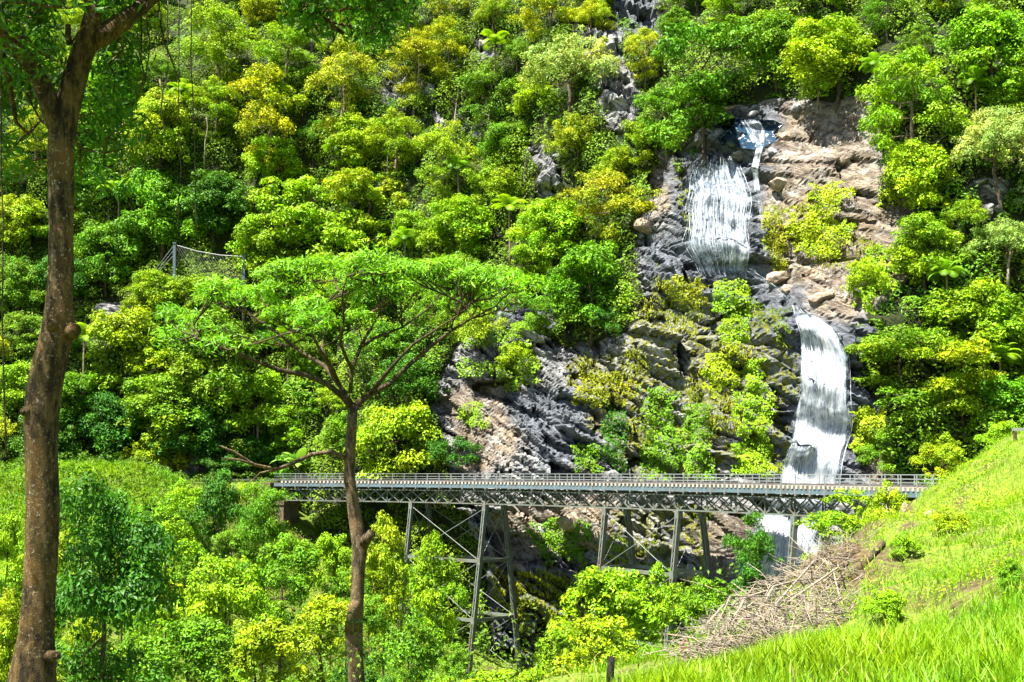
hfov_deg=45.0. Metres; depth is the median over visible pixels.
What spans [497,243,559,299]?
spreading tree
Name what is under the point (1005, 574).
leafy shrub
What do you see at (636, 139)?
bushy tree
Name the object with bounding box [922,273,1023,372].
rainforest tree
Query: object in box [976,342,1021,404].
palm
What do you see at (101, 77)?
rainforest tree
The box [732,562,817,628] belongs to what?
dead branch
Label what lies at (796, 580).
dead branch
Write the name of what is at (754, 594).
dead branch
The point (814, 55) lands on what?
rainforest tree
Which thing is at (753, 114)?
boulder
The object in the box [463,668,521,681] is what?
leafy shrub
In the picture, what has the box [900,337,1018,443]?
spreading tree
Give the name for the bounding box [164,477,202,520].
leafy shrub
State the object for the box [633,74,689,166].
open crowned tree
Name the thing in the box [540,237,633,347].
rainforest tree
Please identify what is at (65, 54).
open crowned tree
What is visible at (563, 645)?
leafy shrub
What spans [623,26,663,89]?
open crowned tree
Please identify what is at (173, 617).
bushy sapling
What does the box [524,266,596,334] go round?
spreading tree
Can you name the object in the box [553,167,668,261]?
open crowned tree
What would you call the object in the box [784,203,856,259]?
climbing plant
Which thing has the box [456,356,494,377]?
climbing plant
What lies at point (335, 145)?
palm
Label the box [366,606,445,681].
leafy shrub
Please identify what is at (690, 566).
boulder
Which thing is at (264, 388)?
rainforest tree
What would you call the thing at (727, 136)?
water
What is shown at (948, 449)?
leafy shrub
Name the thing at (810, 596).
dead branch
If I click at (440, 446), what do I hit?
bushy tree
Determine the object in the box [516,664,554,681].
bushy sapling
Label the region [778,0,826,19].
spreading tree
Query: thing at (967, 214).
feathery tree
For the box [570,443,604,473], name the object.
climbing plant
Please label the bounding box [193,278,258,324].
bushy tree
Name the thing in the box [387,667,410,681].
bushy sapling
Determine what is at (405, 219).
rainforest tree
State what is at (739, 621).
dead branch
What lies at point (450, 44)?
open crowned tree
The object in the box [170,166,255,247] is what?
rainforest tree
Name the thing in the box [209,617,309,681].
leafy shrub
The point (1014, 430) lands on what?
handrail
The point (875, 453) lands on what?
bushy tree
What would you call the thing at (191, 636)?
leafy shrub
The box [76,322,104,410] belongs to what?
palm
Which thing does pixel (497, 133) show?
rainforest tree
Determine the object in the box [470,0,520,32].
feathery tree
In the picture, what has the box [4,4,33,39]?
open crowned tree
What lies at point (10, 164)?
open crowned tree
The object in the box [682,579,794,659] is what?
dead branch
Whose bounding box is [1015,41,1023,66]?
rainforest tree
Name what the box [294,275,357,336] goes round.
rainforest tree
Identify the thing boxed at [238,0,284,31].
rainforest tree
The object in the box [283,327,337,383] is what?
rainforest tree
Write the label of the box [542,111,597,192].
feathery tree
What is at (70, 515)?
leafy shrub
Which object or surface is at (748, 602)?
dead branch
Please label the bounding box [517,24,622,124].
feathery tree
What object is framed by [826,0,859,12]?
rainforest tree
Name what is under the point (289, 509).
railway bridge
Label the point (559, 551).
climbing plant
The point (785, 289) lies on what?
boulder
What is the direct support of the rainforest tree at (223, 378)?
on the mountainside
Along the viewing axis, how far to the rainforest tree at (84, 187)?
207.69 m
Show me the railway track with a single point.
(272, 485)
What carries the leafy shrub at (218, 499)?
on the ground at (890, 561)
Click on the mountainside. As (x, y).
(532, 432)
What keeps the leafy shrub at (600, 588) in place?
on the ground at (890, 561)
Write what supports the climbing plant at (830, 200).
on the mountainside
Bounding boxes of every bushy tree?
[13,317,85,352]
[31,255,91,297]
[119,427,191,474]
[161,271,212,309]
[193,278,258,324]
[244,323,287,362]
[319,410,365,472]
[334,319,425,366]
[367,351,449,406]
[393,293,462,344]
[420,436,483,479]
[421,250,481,294]
[450,162,523,211]
[451,308,510,364]
[492,340,540,391]
[504,313,556,341]
[506,77,560,128]
[590,146,655,186]
[593,301,632,343]
[620,114,660,168]
[840,257,892,300]
[855,439,901,476]
[870,402,945,465]
[913,370,994,440]
[1010,184,1023,207]
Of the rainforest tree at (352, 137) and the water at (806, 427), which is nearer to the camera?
the water at (806, 427)
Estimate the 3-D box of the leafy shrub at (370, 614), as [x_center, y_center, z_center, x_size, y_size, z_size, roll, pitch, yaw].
[-7.207,16.721,60.951,2.953,8.541,2.142,-1,-6,12]
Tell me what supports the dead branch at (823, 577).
on the brush pile
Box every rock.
[678,638,692,659]
[899,502,906,515]
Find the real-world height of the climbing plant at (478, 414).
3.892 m
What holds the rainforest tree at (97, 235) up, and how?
on the mountainside
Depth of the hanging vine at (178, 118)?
12.61 m
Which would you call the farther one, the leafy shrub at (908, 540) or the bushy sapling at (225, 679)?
the bushy sapling at (225, 679)
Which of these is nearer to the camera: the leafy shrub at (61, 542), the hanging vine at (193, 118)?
the hanging vine at (193, 118)
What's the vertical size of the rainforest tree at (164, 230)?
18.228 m
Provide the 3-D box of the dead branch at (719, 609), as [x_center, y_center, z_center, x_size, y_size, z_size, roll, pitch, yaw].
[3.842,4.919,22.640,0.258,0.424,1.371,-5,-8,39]
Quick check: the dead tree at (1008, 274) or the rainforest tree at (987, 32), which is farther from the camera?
the rainforest tree at (987, 32)
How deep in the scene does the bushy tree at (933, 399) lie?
113.04 m
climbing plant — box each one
[450,320,510,348]
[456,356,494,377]
[456,401,489,429]
[494,338,541,391]
[524,517,594,563]
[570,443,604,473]
[571,369,642,408]
[599,394,629,473]
[638,386,685,481]
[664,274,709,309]
[680,403,715,480]
[701,341,741,398]
[711,278,751,345]
[730,358,778,479]
[761,210,788,270]
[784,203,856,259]
[807,180,856,207]
[848,406,886,452]
[851,243,900,314]
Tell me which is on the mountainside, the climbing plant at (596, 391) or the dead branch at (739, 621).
the climbing plant at (596, 391)
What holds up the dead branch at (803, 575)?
on the brush pile
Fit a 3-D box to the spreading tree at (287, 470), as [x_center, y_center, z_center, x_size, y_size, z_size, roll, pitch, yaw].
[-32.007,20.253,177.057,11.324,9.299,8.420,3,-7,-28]
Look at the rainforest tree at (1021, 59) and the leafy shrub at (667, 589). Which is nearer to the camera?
the leafy shrub at (667, 589)
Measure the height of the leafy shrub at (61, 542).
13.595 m
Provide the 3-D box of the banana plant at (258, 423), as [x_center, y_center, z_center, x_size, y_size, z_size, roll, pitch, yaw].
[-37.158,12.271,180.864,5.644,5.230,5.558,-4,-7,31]
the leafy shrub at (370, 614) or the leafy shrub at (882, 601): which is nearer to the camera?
the leafy shrub at (882, 601)
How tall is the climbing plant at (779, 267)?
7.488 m
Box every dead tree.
[199,114,212,167]
[332,84,350,133]
[383,152,391,195]
[412,57,425,109]
[451,89,460,134]
[522,154,531,192]
[1006,239,1014,288]
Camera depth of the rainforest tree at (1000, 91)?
127.37 m
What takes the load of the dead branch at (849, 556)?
on the brush pile
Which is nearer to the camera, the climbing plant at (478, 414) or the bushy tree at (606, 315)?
the bushy tree at (606, 315)
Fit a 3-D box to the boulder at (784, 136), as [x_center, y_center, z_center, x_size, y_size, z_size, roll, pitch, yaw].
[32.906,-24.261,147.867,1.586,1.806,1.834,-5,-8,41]
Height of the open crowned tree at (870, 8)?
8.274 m
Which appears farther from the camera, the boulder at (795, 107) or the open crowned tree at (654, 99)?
the open crowned tree at (654, 99)
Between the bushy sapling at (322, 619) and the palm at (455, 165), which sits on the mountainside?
the palm at (455, 165)
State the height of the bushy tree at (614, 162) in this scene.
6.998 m
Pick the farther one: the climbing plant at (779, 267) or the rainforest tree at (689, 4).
the rainforest tree at (689, 4)
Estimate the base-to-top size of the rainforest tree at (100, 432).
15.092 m
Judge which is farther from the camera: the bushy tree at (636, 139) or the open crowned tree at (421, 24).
the open crowned tree at (421, 24)
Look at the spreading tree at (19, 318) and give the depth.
187.62 m
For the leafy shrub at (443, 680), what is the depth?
38.34 m
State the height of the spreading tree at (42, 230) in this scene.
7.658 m
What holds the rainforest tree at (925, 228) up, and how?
on the mountainside
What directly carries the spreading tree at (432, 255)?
on the mountainside
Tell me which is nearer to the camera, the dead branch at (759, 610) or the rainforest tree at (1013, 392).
the dead branch at (759, 610)
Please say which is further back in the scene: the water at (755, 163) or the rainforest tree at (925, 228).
the water at (755, 163)
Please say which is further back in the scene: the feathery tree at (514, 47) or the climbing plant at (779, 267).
the feathery tree at (514, 47)
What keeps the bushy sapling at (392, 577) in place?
on the ground at (890, 561)
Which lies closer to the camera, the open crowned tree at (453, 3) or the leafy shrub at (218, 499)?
the leafy shrub at (218, 499)
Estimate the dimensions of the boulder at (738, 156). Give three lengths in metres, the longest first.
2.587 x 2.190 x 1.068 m
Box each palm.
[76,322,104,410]
[95,178,136,255]
[166,78,194,126]
[232,284,261,365]
[275,328,301,395]
[321,136,353,201]
[391,226,418,256]
[443,155,473,195]
[481,29,509,87]
[490,194,527,269]
[797,45,830,109]
[858,52,889,106]
[926,259,965,323]
[957,66,992,112]
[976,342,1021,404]
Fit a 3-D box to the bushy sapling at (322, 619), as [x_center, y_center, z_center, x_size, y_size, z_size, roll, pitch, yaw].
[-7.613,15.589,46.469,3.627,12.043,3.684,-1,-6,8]
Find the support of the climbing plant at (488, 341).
on the mountainside
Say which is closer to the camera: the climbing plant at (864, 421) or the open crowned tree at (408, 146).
the climbing plant at (864, 421)
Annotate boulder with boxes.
[534,522,548,540]
[556,512,579,531]
[633,217,652,234]
[686,564,695,580]
[708,119,719,128]
[722,105,734,111]
[731,150,743,161]
[747,110,760,117]
[766,269,790,285]
[768,147,776,155]
[768,177,786,191]
[779,131,789,140]
[781,284,792,293]
[790,103,801,111]
[808,292,833,305]
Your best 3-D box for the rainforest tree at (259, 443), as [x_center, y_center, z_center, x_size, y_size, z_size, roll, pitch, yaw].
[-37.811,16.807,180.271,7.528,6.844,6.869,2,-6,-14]
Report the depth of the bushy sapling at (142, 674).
41.26 m
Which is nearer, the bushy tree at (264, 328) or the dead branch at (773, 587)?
the dead branch at (773, 587)
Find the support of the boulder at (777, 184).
on the mountainside
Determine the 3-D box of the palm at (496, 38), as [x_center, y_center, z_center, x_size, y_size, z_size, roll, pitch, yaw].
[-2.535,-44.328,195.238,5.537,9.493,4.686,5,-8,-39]
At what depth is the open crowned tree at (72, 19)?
227.18 m
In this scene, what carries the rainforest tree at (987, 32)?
on the mountainside
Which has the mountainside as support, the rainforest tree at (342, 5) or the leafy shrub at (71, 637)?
the rainforest tree at (342, 5)
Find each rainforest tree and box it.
[0,193,47,256]
[0,254,46,310]
[0,280,12,316]
[0,324,14,362]
[0,360,30,427]
[7,414,85,463]
[42,146,124,228]
[60,370,101,431]
[65,388,145,462]
[74,219,147,296]
[77,304,168,398]
[82,53,145,120]
[106,165,207,266]
[106,370,215,466]
[109,0,170,36]
[120,268,181,320]
[124,86,200,171]
[148,396,247,481]
[154,307,269,424]
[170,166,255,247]
[214,368,289,435]
[224,206,314,273]
[228,433,276,476]
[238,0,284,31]
[241,134,306,195]
[249,282,296,328]
[258,404,307,451]
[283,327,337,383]
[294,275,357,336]
[323,112,388,174]
[326,0,356,16]
[337,265,403,313]
[343,399,440,517]
[390,209,431,254]
[414,196,496,256]
[475,119,532,175]
[503,196,593,267]
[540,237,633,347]
[654,5,693,45]
[665,0,708,12]
[734,6,816,91]
[777,11,878,113]
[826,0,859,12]
[876,137,962,215]
[883,211,970,296]
[918,0,963,20]
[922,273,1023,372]
[934,2,1023,103]
[966,374,1023,427]
[979,83,1023,120]
[1000,318,1023,376]
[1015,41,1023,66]
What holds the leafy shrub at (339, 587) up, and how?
on the ground at (890, 561)
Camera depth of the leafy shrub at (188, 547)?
76.57 m
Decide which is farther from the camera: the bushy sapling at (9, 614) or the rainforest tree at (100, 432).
the rainforest tree at (100, 432)
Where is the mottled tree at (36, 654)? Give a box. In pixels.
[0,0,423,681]
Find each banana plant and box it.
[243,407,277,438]
[272,447,321,486]
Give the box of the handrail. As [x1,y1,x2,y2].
[1012,428,1023,442]
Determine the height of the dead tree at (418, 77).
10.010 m
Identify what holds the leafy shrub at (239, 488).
on the ground at (890, 561)
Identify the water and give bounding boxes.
[682,157,751,274]
[717,118,781,149]
[731,511,819,606]
[742,121,763,149]
[752,147,762,190]
[772,305,852,510]
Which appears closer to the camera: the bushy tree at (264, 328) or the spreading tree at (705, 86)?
the spreading tree at (705, 86)
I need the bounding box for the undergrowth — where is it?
[0,0,1023,650]
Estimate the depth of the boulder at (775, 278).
135.18 m
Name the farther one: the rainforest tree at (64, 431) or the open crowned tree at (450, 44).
the open crowned tree at (450, 44)
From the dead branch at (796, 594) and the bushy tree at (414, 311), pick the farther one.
the bushy tree at (414, 311)
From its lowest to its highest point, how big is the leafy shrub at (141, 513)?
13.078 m
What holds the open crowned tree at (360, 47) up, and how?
on the mountainside
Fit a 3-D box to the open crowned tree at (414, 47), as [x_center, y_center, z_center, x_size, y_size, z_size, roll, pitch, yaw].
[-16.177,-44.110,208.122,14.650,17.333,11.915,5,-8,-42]
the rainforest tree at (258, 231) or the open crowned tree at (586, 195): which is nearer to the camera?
the open crowned tree at (586, 195)
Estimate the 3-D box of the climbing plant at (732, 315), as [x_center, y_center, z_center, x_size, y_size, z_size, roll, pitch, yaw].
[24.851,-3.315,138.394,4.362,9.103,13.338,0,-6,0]
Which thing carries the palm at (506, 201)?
on the mountainside
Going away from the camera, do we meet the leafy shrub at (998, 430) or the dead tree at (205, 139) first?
the leafy shrub at (998, 430)
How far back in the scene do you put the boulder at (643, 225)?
158.63 m
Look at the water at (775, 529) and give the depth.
119.08 m
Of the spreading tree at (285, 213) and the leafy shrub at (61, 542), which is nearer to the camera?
the leafy shrub at (61, 542)
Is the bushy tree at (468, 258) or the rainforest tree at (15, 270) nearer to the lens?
the bushy tree at (468, 258)
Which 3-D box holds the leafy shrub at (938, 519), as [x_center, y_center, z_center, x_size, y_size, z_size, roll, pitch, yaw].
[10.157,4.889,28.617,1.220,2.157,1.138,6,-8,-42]
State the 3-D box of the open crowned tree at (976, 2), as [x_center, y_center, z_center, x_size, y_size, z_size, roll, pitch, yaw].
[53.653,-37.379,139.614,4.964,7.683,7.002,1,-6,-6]
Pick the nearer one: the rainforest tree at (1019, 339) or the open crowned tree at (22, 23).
the rainforest tree at (1019, 339)
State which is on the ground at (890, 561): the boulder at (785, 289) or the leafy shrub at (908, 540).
the leafy shrub at (908, 540)
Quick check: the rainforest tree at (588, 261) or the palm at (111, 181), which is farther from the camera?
the palm at (111, 181)
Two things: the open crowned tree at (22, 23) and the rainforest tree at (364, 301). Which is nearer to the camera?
the rainforest tree at (364, 301)
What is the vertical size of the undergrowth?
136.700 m
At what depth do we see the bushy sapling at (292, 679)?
43.08 m
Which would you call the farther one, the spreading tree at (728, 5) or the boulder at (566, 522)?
the spreading tree at (728, 5)
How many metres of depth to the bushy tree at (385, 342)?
173.20 m
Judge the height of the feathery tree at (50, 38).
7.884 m
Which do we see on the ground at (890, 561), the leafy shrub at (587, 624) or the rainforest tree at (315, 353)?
the leafy shrub at (587, 624)
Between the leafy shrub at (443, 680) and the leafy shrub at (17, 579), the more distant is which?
the leafy shrub at (17, 579)
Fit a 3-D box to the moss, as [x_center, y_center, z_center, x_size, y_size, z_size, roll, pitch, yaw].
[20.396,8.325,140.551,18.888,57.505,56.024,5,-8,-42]
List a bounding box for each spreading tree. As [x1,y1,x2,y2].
[0,313,41,351]
[0,415,21,437]
[27,212,85,244]
[188,452,261,480]
[243,175,402,270]
[264,450,306,499]
[281,380,329,415]
[315,166,409,248]
[316,383,363,419]
[409,252,447,292]
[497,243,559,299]
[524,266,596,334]
[643,19,768,172]
[701,0,757,28]
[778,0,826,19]
[843,323,968,409]
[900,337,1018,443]
[907,295,955,329]
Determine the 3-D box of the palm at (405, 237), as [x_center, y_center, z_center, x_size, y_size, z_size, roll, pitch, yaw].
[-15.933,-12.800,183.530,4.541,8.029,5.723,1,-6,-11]
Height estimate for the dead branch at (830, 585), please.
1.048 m
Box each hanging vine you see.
[0,3,6,457]
[138,14,144,97]
[143,0,150,85]
[158,0,180,81]
[160,0,168,134]
[178,0,181,244]
[190,0,196,236]
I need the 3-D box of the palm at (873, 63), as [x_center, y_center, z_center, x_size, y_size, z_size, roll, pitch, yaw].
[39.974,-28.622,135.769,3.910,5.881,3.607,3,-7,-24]
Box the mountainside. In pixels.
[0,0,1023,670]
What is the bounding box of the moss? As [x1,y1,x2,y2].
[488,189,887,656]
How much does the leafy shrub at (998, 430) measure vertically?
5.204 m
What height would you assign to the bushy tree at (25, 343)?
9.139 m
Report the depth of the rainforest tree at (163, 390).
177.97 m
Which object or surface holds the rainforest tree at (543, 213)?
on the mountainside
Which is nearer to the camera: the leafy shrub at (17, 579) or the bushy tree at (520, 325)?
the leafy shrub at (17, 579)
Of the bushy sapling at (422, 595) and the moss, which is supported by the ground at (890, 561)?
the bushy sapling at (422, 595)
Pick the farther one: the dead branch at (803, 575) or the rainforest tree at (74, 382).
the rainforest tree at (74, 382)
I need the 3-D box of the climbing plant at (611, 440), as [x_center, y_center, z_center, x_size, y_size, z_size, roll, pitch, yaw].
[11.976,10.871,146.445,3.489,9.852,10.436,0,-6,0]
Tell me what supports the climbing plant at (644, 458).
on the mountainside
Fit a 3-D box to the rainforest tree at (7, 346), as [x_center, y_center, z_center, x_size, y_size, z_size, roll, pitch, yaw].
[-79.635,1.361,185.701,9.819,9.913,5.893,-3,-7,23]
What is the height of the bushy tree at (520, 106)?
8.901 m
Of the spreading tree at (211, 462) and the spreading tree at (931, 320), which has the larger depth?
the spreading tree at (211, 462)
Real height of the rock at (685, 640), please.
0.403 m
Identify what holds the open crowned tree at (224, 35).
on the mountainside
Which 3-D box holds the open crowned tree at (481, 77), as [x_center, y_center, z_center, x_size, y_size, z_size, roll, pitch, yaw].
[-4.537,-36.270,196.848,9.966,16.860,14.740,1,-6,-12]
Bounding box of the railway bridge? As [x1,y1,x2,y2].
[273,473,944,680]
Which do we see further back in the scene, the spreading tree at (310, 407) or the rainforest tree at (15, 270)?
the rainforest tree at (15, 270)
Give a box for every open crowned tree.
[0,145,27,207]
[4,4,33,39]
[7,105,47,195]
[42,51,69,88]
[50,0,83,51]
[76,108,103,148]
[132,56,197,98]
[173,0,261,116]
[182,75,243,152]
[225,61,308,194]
[238,21,328,111]
[277,8,345,51]
[303,34,378,158]
[337,14,381,61]
[362,107,429,193]
[378,28,445,121]
[393,0,439,43]
[412,119,479,208]
[421,15,471,95]
[428,0,472,20]
[454,63,520,154]
[507,0,594,62]
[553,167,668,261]
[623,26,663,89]
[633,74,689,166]
[854,45,979,210]
[861,0,917,41]
[895,24,937,66]
[964,0,1002,17]
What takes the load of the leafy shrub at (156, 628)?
on the ground at (890, 561)
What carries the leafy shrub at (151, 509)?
on the ground at (890, 561)
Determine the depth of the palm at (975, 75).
127.10 m
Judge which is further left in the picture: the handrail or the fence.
the fence
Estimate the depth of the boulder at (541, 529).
151.51 m
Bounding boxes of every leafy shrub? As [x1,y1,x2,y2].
[0,511,24,592]
[0,540,24,625]
[15,620,67,651]
[57,524,81,577]
[58,615,112,670]
[60,492,100,576]
[84,504,158,650]
[104,615,162,669]
[124,597,173,638]
[132,495,186,583]
[134,502,207,675]
[135,613,242,681]
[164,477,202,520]
[169,542,217,605]
[173,553,286,630]
[182,466,247,619]
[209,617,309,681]
[235,482,262,543]
[307,532,351,674]
[313,571,372,666]
[328,644,394,681]
[339,593,394,669]
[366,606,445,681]
[431,675,460,681]
[437,641,477,681]
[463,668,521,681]
[534,626,592,676]
[543,565,675,647]
[549,614,639,676]
[632,561,697,648]
[636,644,664,663]
[674,575,740,630]
[859,479,909,520]
[859,588,907,625]
[886,529,929,560]
[909,431,966,480]
[928,505,977,534]
[974,420,1023,450]
[991,557,1023,591]
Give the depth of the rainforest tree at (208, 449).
177.81 m
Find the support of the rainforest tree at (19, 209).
on the mountainside
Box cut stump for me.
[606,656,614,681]
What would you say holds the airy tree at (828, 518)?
on the ground at (890, 561)
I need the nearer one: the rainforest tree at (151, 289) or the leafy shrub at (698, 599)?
the leafy shrub at (698, 599)
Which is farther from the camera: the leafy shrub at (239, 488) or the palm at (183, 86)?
the palm at (183, 86)
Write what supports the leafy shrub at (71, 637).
on the ground at (890, 561)
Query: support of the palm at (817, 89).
on the mountainside
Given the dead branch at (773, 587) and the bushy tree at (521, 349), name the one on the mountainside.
the bushy tree at (521, 349)
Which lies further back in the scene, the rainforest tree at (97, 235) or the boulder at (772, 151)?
the rainforest tree at (97, 235)
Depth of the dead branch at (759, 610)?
22.53 m
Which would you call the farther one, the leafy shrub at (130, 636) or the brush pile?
the leafy shrub at (130, 636)
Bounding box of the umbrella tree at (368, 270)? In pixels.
[148,244,558,681]
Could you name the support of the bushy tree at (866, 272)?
on the mountainside
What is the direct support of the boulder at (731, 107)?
on the mountainside
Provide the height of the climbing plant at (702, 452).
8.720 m
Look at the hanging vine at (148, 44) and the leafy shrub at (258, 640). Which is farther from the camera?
the leafy shrub at (258, 640)
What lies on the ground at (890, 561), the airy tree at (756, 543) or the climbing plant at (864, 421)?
the airy tree at (756, 543)
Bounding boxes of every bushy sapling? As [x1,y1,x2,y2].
[0,586,20,681]
[56,669,64,681]
[67,637,127,681]
[117,663,169,681]
[156,579,190,679]
[209,529,258,632]
[215,672,247,681]
[241,532,331,671]
[270,593,367,681]
[281,675,299,681]
[344,510,418,679]
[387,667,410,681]
[403,529,468,681]
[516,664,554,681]
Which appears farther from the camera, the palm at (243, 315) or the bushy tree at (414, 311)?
the palm at (243, 315)
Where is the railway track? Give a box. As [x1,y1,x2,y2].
[186,479,290,492]
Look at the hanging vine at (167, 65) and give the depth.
12.66 m
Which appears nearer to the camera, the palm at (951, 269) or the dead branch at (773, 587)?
the dead branch at (773, 587)
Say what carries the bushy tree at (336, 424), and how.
on the mountainside
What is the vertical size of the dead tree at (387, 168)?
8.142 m
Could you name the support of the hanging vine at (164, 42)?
hanging from the mottled tree at (36, 654)
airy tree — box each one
[720,511,784,601]
[794,487,898,559]
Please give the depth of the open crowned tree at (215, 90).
211.59 m
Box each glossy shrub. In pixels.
[23,464,185,681]
[228,479,291,672]
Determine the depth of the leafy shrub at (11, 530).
49.11 m
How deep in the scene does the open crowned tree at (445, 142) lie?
189.14 m
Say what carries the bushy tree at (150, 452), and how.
on the mountainside
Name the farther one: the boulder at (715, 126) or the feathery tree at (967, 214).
the boulder at (715, 126)
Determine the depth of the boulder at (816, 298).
126.55 m
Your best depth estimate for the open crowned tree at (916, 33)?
135.94 m
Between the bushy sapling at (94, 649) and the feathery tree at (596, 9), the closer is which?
the bushy sapling at (94, 649)
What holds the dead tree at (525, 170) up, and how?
on the mountainside
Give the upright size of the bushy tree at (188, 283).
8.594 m
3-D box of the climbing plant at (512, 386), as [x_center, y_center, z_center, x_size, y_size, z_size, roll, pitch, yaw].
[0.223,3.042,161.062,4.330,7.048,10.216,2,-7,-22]
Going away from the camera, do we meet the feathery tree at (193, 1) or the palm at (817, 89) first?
the palm at (817, 89)
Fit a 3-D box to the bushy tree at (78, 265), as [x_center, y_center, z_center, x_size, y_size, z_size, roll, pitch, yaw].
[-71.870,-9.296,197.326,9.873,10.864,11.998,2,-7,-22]
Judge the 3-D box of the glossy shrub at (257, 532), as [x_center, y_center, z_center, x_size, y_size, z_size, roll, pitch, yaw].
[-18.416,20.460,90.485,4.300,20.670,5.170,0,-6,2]
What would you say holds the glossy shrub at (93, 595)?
on the ground at (890, 561)
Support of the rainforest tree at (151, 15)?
on the mountainside
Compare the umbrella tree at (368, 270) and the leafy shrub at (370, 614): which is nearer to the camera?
the umbrella tree at (368, 270)
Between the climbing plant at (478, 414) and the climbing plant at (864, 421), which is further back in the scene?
the climbing plant at (478, 414)
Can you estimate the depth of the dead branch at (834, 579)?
25.07 m
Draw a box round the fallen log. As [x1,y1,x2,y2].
[844,541,885,579]
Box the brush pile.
[643,519,882,668]
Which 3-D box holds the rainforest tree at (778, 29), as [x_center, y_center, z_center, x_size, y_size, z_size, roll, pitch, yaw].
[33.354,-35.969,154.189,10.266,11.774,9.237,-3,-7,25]
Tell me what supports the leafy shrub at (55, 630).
on the ground at (890, 561)
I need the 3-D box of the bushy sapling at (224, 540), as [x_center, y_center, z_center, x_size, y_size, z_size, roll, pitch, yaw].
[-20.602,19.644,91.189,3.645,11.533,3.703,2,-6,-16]
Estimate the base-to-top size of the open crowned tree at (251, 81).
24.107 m
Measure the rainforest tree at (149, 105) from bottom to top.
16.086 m
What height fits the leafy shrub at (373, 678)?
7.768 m
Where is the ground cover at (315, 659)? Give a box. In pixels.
[0,449,747,681]
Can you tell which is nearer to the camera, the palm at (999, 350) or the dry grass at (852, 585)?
the dry grass at (852, 585)
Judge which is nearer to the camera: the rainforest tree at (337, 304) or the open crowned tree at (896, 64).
the open crowned tree at (896, 64)
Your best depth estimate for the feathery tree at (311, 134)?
209.65 m
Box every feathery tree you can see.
[32,27,64,57]
[189,0,217,17]
[296,115,329,170]
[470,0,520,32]
[501,37,531,87]
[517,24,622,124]
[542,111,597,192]
[569,0,617,52]
[937,195,990,248]
[946,101,1023,225]
[959,217,1023,292]
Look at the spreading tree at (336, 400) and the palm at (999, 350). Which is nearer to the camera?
the palm at (999, 350)
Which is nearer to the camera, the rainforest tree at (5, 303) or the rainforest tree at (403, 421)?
the rainforest tree at (403, 421)
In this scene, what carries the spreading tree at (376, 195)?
on the mountainside
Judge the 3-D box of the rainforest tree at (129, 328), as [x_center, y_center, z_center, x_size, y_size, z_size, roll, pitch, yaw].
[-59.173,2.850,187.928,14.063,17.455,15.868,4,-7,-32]
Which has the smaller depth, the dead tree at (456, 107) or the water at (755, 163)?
the water at (755, 163)
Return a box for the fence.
[157,242,245,284]
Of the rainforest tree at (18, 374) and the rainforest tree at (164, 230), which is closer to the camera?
the rainforest tree at (18, 374)
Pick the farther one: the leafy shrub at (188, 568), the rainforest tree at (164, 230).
the rainforest tree at (164, 230)
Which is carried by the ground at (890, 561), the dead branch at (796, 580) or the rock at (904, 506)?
the rock at (904, 506)
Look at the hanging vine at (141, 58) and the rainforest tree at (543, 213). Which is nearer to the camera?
the hanging vine at (141, 58)
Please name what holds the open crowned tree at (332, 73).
on the mountainside
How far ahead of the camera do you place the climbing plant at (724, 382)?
134.66 m
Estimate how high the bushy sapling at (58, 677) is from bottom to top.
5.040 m
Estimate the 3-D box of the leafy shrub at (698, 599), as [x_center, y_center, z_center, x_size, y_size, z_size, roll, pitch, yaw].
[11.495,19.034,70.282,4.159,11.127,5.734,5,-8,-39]
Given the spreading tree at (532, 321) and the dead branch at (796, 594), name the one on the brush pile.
the dead branch at (796, 594)
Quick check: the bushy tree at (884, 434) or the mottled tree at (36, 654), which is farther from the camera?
the bushy tree at (884, 434)
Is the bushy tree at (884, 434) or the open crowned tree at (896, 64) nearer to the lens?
the bushy tree at (884, 434)
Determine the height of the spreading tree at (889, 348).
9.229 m
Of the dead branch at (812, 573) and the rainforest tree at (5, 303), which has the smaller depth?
the dead branch at (812, 573)
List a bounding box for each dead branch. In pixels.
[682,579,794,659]
[688,580,809,660]
[707,598,739,624]
[716,590,769,637]
[723,605,776,635]
[730,581,786,628]
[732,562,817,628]
[760,547,842,616]
[768,575,834,603]
[770,554,841,611]
[772,550,838,609]
[775,535,847,603]
[787,591,832,601]
[799,558,848,608]
[814,524,885,580]
[814,558,859,597]
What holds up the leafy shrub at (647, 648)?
on the ground at (890, 561)
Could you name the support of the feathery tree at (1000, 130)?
on the mountainside
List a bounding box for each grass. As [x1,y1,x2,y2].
[543,433,1023,681]
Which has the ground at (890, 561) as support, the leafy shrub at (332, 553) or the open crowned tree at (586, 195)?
the leafy shrub at (332, 553)
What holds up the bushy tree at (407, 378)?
on the mountainside
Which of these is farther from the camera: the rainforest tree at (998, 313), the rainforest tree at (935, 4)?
the rainforest tree at (935, 4)
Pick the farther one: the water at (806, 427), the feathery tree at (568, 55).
the feathery tree at (568, 55)
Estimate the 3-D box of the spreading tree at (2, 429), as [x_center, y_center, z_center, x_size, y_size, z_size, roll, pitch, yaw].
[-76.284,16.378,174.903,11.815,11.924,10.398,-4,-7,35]
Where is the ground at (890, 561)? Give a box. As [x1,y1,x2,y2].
[0,433,1023,681]
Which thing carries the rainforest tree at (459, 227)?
on the mountainside
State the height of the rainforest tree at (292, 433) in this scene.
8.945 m
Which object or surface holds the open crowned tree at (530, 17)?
on the mountainside
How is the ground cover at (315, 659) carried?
on the ground at (890, 561)

